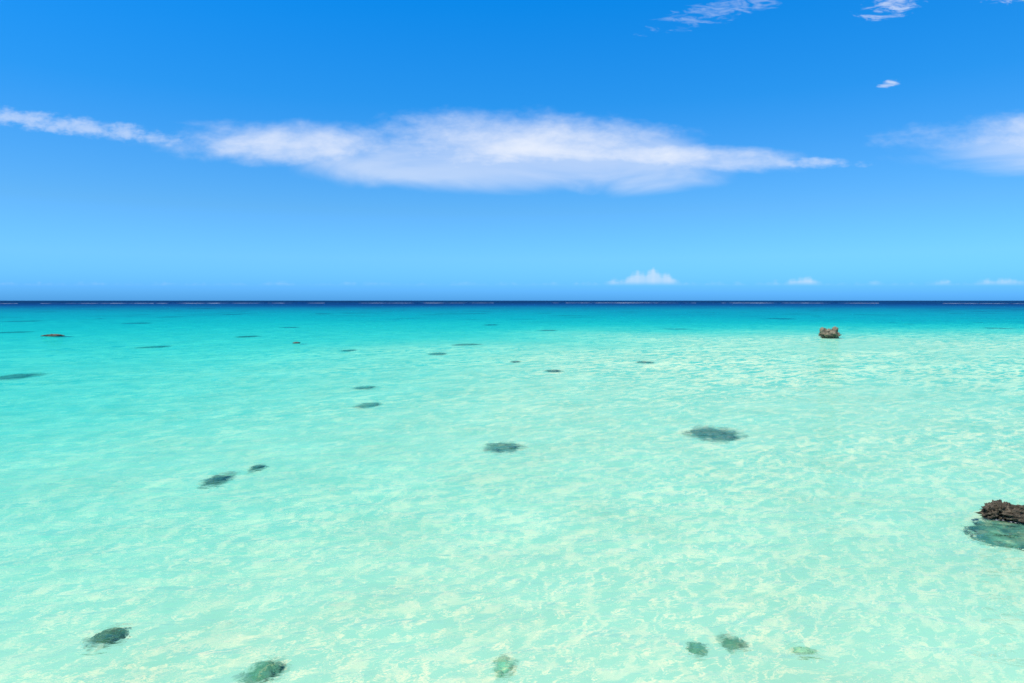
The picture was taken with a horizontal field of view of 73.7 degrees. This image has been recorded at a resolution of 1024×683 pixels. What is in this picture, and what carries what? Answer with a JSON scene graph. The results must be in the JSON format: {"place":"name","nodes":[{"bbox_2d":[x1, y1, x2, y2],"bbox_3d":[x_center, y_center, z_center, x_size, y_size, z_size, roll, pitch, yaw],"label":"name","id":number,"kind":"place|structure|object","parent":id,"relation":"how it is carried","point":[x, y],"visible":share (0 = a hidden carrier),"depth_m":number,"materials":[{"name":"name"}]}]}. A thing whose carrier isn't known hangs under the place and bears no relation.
{"place":"outdoors","nodes":[
{"label":"outdoors","id":0,"kind":"place"},
{"bbox_2d":[0,301,1023,682],"bbox_3d":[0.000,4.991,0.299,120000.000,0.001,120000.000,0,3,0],"label":"sea water","id":1,"kind":"structure","parent":0,"point":[518,491],"depth_m":17.91,"materials":[{"name":"teal liquid"}]},
{"bbox_2d":[42,334,64,335],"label":"rock","id":2,"kind":"object","parent":1,"relation":"in","point":[53,335],"visible":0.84,"depth_m":95.78,"materials":[{"name":"stone"}]},
{"bbox_2d":[818,326,840,337],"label":"rock","id":3,"kind":"object","parent":1,"relation":"in","point":[829,333],"visible":0.97,"depth_m":90.59,"materials":[{"name":"stone"}]},
{"bbox_2d":[975,499,1023,522],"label":"rock","id":4,"kind":"object","parent":1,"relation":"in","point":[997,509],"visible":0.98,"depth_m":15.65,"materials":[{"name":"stone"}]},
{"bbox_2d":[0,0,1023,300],"label":"sky","id":5,"kind":"structure","parent":0,"point":[151,150],"materials":[{"name":"blue"}]}
]}

